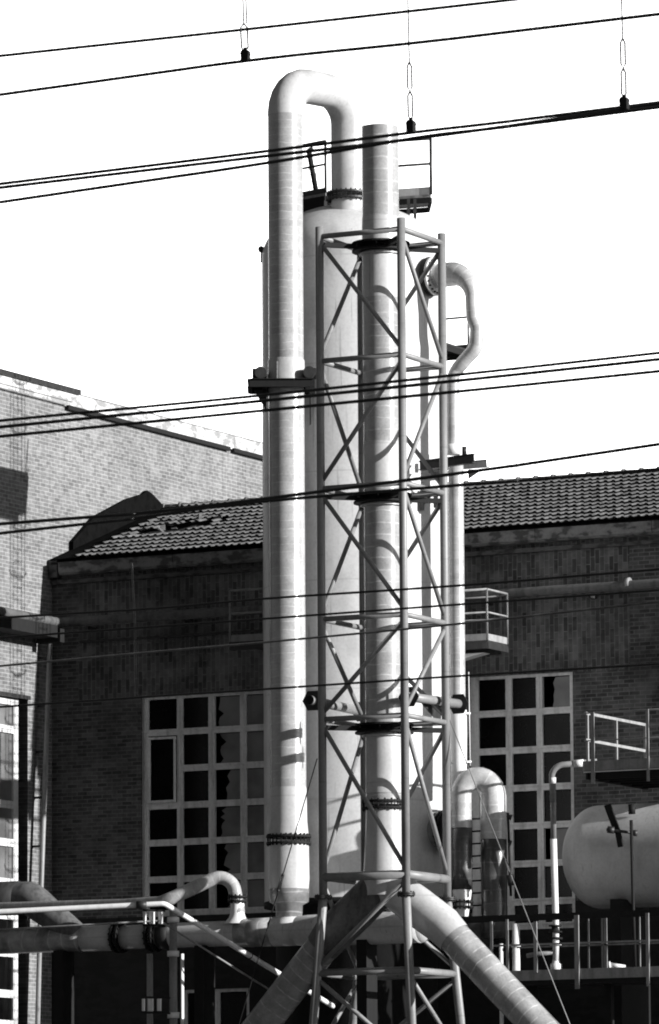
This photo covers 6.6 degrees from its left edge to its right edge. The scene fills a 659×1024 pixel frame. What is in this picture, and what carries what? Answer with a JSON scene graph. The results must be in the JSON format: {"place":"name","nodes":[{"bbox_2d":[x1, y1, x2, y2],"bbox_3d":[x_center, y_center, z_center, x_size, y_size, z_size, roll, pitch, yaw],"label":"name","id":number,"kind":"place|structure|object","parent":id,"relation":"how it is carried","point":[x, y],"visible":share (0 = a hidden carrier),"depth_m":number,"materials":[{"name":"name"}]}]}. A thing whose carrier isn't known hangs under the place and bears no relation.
{"place":"outdoors","nodes":[
{"label":"outdoors","id":0,"kind":"place"},
{"bbox_2d":[0,0,519,56],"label":"overhead wire","id":1,"kind":"object","parent":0,"point":[256,28],"visible":1,"depth_m":34.64,"materials":[{"name":"black metal"}]},
{"bbox_2d":[240,0,250,61],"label":"wire hanger","id":2,"kind":"object","parent":1,"relation":"hanging from","point":[245,53],"visible":1,"depth_m":34.68,"materials":[{"name":"metal"}]},
{"bbox_2d":[0,12,658,95],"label":"overhead wire","id":3,"kind":"object","parent":2,"relation":"hanging from","point":[337,51],"visible":1,"depth_m":34.38,"materials":[{"name":"black metal"}]},
{"bbox_2d":[406,0,415,132],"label":"wire hanger","id":4,"kind":"object","parent":1,"relation":"hanging from","point":[410,125],"visible":1,"depth_m":34.12,"materials":[{"name":"metal"}]},
{"bbox_2d":[619,0,629,109],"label":"wire hanger","id":5,"kind":"object","parent":1,"relation":"hanging from","point":[624,101],"visible":1,"depth_m":33.48,"materials":[{"name":"metal"}]},
{"bbox_2d":[0,105,658,203],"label":"overhead wire","id":6,"kind":"object","parent":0,"point":[336,151],"visible":1,"depth_m":34.31,"materials":[{"name":"black metal"}]},
{"bbox_2d":[0,442,658,525],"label":"overhead wire","id":7,"kind":"object","parent":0,"point":[336,489],"visible":1,"depth_m":34.05,"materials":[{"name":"black metal"}]},
{"bbox_2d":[0,358,658,428],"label":"overhead wire","id":8,"kind":"object","parent":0,"point":[337,392],"visible":1,"depth_m":34.34,"materials":[{"name":"black metal"}]},
{"bbox_2d":[0,370,658,437],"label":"overhead wire","id":9,"kind":"object","parent":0,"point":[338,403],"visible":1,"depth_m":34.11,"materials":[{"name":"black metal"}]},
{"bbox_2d":[0,101,658,184],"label":"overhead wire","id":10,"kind":"object","parent":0,"point":[299,146],"visible":0.99,"depth_m":34.84,"materials":[{"name":"black metal"}]},
{"bbox_2d":[0,468,658,534],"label":"overhead wire","id":11,"kind":"object","parent":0,"point":[351,493],"visible":0.92,"depth_m":34.67,"materials":[{"name":"black metal"}]},
{"bbox_2d":[0,351,658,421],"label":"overhead wire","id":12,"kind":"object","parent":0,"point":[339,387],"visible":1,"depth_m":34.12,"materials":[{"name":"black metal"}]},
{"bbox_2d":[0,102,658,188],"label":"overhead wire","id":13,"kind":"object","parent":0,"point":[210,162],"visible":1,"depth_m":34.87,"materials":[{"name":"black metal"}]},
{"bbox_2d":[0,568,658,618],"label":"overhead wire","id":14,"kind":"object","parent":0,"point":[353,592],"visible":1,"depth_m":47.55,"materials":[{"name":"black metal"}]},
{"bbox_2d":[0,601,658,666],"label":"overhead wire","id":15,"kind":"object","parent":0,"point":[368,632],"visible":1,"depth_m":47.51,"materials":[{"name":"black metal"}]},
{"bbox_2d":[0,663,658,707],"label":"overhead wire","id":16,"kind":"object","parent":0,"point":[361,682],"visible":1,"depth_m":47.47,"materials":[{"name":"black metal"}]},
{"bbox_2d":[0,589,658,638],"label":"overhead wire","id":17,"kind":"object","parent":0,"point":[364,611],"visible":1,"depth_m":47.53,"materials":[{"name":"black metal"}]},
{"bbox_2d":[0,0,658,481],"label":"sky","id":18,"kind":"structure","parent":0,"point":[149,293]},
{"bbox_2d":[583,708,658,789],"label":"tank platform","id":19,"kind":"structure","parent":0,"point":[641,773],"depth_m":121.07,"materials":[{"name":"metal"}]},
{"bbox_3d":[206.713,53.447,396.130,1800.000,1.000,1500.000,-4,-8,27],"label":"ground","id":20,"kind":"structure","parent":0,"visible":0},
{"bbox_2d":[0,368,262,1023],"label":"brick building","id":21,"kind":"structure","parent":20,"relation":"on","point":[87,472],"depth_m":135.10,"materials":[{"name":"grey brick"}]},
{"bbox_2d":[0,697,17,881],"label":"window","id":22,"kind":"structure","parent":21,"relation":"in","point":[8,716],"depth_m":133.36,"materials":[{"name":"grey glass"}]},
{"bbox_2d":[0,915,17,1023],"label":"window","id":23,"kind":"structure","parent":21,"relation":"in","point":[8,962],"depth_m":132.80,"materials":[{"name":"white glass"}]},
{"bbox_2d":[32,643,52,1023],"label":"downpipe","id":24,"kind":"object","parent":21,"relation":"attached to","point":[45,752],"visible":0.86,"depth_m":133.96,"materials":[{"name":"grey metal"}]},
{"bbox_2d":[141,909,183,1023],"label":"pipe stand","id":25,"kind":"object","parent":20,"relation":"on","point":[172,955],"visible":0.97,"depth_m":121.97,"materials":[{"name":"grey metal"}]},
{"bbox_2d":[0,920,268,989],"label":"pipe","id":26,"kind":"object","parent":25,"relation":"on","point":[192,941],"visible":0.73,"depth_m":121.49,"materials":[{"name":"grey metal"}]},
{"bbox_2d":[0,911,428,1023],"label":"horizontal pipe","id":27,"kind":"object","parent":20,"relation":"on","point":[385,927],"visible":0.8,"depth_m":122.95,"materials":[{"name":"metal"}]},
{"bbox_2d":[0,881,83,951],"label":"fat elbow duct","id":28,"kind":"object","parent":27,"relation":"attached to","point":[18,891],"visible":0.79,"depth_m":124.91,"materials":[{"name":"metal"}]},
{"bbox_2d":[0,871,246,923],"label":"swan neck pipe","id":29,"kind":"object","parent":27,"relation":"attached to","point":[231,884],"visible":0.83,"depth_m":122.88,"materials":[{"name":"white metal"}]},
{"bbox_2d":[258,205,442,1023],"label":"process vessel","id":30,"kind":"object","parent":20,"relation":"on","point":[345,855],"visible":0.43,"depth_m":124.87,"materials":[{"name":"paint"}]},
{"bbox_2d":[0,901,334,1008],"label":"sloping tube","id":31,"kind":"object","parent":30,"relation":"attached to","point":[198,924],"visible":0.91,"depth_m":120.78,"materials":[{"name":"white paint"}]},
{"bbox_2d":[229,588,262,650],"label":"side platform","id":32,"kind":"structure","parent":30,"relation":"attached to","point":[237,639],"depth_m":127.09,"materials":[{"name":"metal"}]},
{"bbox_2d":[247,366,315,424],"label":"pipe bracket","id":33,"kind":"object","parent":30,"relation":"attached to","point":[259,382],"visible":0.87,"depth_m":124.09,"materials":[{"name":"black metal"}]},
{"bbox_2d":[266,69,364,916],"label":"gooseneck pipe","id":34,"kind":"object","parent":30,"relation":"attached to","point":[294,92],"visible":0.9,"depth_m":124.11,"materials":[{"name":"metal"}]},
{"bbox_2d":[303,138,432,218],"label":"top platform","id":35,"kind":"structure","parent":30,"relation":"on","point":[412,200],"depth_m":128.08,"materials":[{"name":"grey metal"}]},
{"bbox_2d":[418,446,488,509],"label":"steel bracket","id":36,"kind":"object","parent":30,"relation":"attached to","point":[466,461],"visible":0.66,"depth_m":124.86,"materials":[{"name":"grey metal"}]},
{"bbox_2d":[448,465,471,788],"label":"riser pipe","id":37,"kind":"object","parent":36,"relation":"attached to","point":[457,594],"visible":0.86,"depth_m":124.68,"materials":[{"name":"white metal"}]},
{"bbox_2d":[430,262,483,455],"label":"bent pipe","id":38,"kind":"object","parent":30,"relation":"attached to","point":[462,277],"visible":0.88,"depth_m":125.35,"materials":[{"name":"white metal"}]},
{"bbox_2d":[446,316,468,360],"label":"side platform","id":39,"kind":"structure","parent":30,"relation":"attached to","point":[454,352],"depth_m":130.23,"materials":[{"name":"metal"}]},
{"bbox_2d":[449,588,508,665],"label":"side platform","id":40,"kind":"structure","parent":30,"relation":"attached to","point":[480,645],"depth_m":128.46,"materials":[{"name":"metal"}]},
{"bbox_2d":[48,466,658,1023],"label":"brick hall","id":41,"kind":"structure","parent":20,"relation":"on","point":[154,796],"depth_m":132.89,"materials":[{"name":"brick"}]},
{"bbox_2d":[131,563,135,695],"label":"hanging cable","id":42,"kind":"object","parent":41,"relation":"hanging from","point":[134,625],"visible":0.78,"depth_m":133.95,"materials":[{"name":"grey metal"}]},
{"bbox_2d":[132,562,136,682],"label":"hanging cable","id":43,"kind":"object","parent":41,"relation":"hanging from","point":[135,624],"visible":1,"depth_m":133.96,"materials":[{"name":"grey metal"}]},
{"bbox_2d":[142,690,274,916],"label":"window","id":44,"kind":"structure","parent":41,"relation":"in","point":[166,776],"depth_m":133.16,"materials":[{"name":"black glass"}]},
{"bbox_2d":[184,988,248,1023],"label":"window","id":45,"kind":"structure","parent":41,"relation":"in","point":[228,1006],"depth_m":132.25,"materials":[{"name":"black glass"}]},
{"bbox_2d":[0,579,658,643],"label":"facade pipe","id":46,"kind":"object","parent":41,"relation":"attached to","point":[32,625],"visible":0.72,"depth_m":132.86,"materials":[{"name":"metal"}]},
{"bbox_2d":[624,577,631,585],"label":"pipe joint","id":47,"kind":"object","parent":46,"relation":"attached to","point":[627,580],"visible":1,"depth_m":128.06,"materials":[{"name":"grey metal"}]},
{"bbox_2d":[470,672,574,929],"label":"window","id":48,"kind":"structure","parent":41,"relation":"in","point":[510,697],"depth_m":129.29,"materials":[{"name":"black glass"}]},
{"bbox_2d":[303,218,468,1023],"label":"lattice tower","id":49,"kind":"structure","parent":20,"relation":"on","point":[437,707],"depth_m":120.38,"materials":[{"name":"metal"}]},
{"bbox_2d":[239,759,316,1023],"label":"guy wire","id":50,"kind":"object","parent":49,"relation":"attached to","point":[280,882],"visible":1,"depth_m":120.33,"materials":[{"name":"black metal"}]},
{"bbox_2d":[242,124,558,1023],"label":"flue stack","id":51,"kind":"object","parent":49,"relation":"on","point":[438,922],"visible":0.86,"depth_m":120.21,"materials":[{"name":"white metal"}]},
{"bbox_2d":[451,767,514,938],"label":"inverted duct","id":52,"kind":"object","parent":49,"relation":"attached to","point":[495,878],"visible":0.9,"depth_m":123.41,"materials":[{"name":"grey metal"}]},
{"bbox_2d":[471,818,480,912],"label":"vertical ladder","id":53,"kind":"object","parent":52,"relation":"attached to","point":[476,867],"visible":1,"depth_m":124.28,"materials":[{"name":"black metal"}]},
{"bbox_2d":[466,923,505,952],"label":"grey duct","id":54,"kind":"object","parent":52,"relation":"attached to","point":[475,929],"visible":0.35,"depth_m":123.90,"materials":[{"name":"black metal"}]},
{"bbox_2d":[450,720,569,1023],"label":"guy wire","id":55,"kind":"object","parent":49,"relation":"attached to","point":[507,866],"visible":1,"depth_m":119.13,"materials":[{"name":"grey metal"}]},
{"bbox_2d":[499,944,503,1023],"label":"stub pipe","id":56,"kind":"object","parent":20,"relation":"on","point":[501,960],"visible":0.25,"depth_m":122.72,"materials":[{"name":"white metal"}]},
{"bbox_2d":[461,909,658,1023],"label":"gallery","id":57,"kind":"object","parent":20,"relation":"on","point":[577,977],"visible":0.85,"depth_m":121.02,"materials":[{"name":"grey metal"}]},
{"bbox_2d":[511,924,520,970],"bbox_3d":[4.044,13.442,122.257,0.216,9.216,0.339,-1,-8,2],"label":"stand pipe","id":58,"kind":"object","parent":57,"relation":"on","point":[515,949],"visible":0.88,"depth_m":122.68,"materials":[{"name":"white metal"}]},
{"bbox_2d":[526,759,596,969],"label":"vent pipe","id":59,"kind":"object","parent":57,"relation":"attached to","point":[555,938],"visible":1,"depth_m":121.94,"materials":[{"name":"grey metal"}]},
{"bbox_2d":[604,803,636,967],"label":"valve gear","id":60,"kind":"object","parent":57,"relation":"attached to","point":[614,827],"visible":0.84,"depth_m":121.69,"materials":[{"name":"black metal"}]},
{"bbox_2d":[562,803,658,1023],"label":"horizontal tank","id":61,"kind":"object","parent":20,"relation":"on","point":[596,864],"visible":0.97,"depth_m":122.36,"materials":[{"name":"metal"}]}
]}

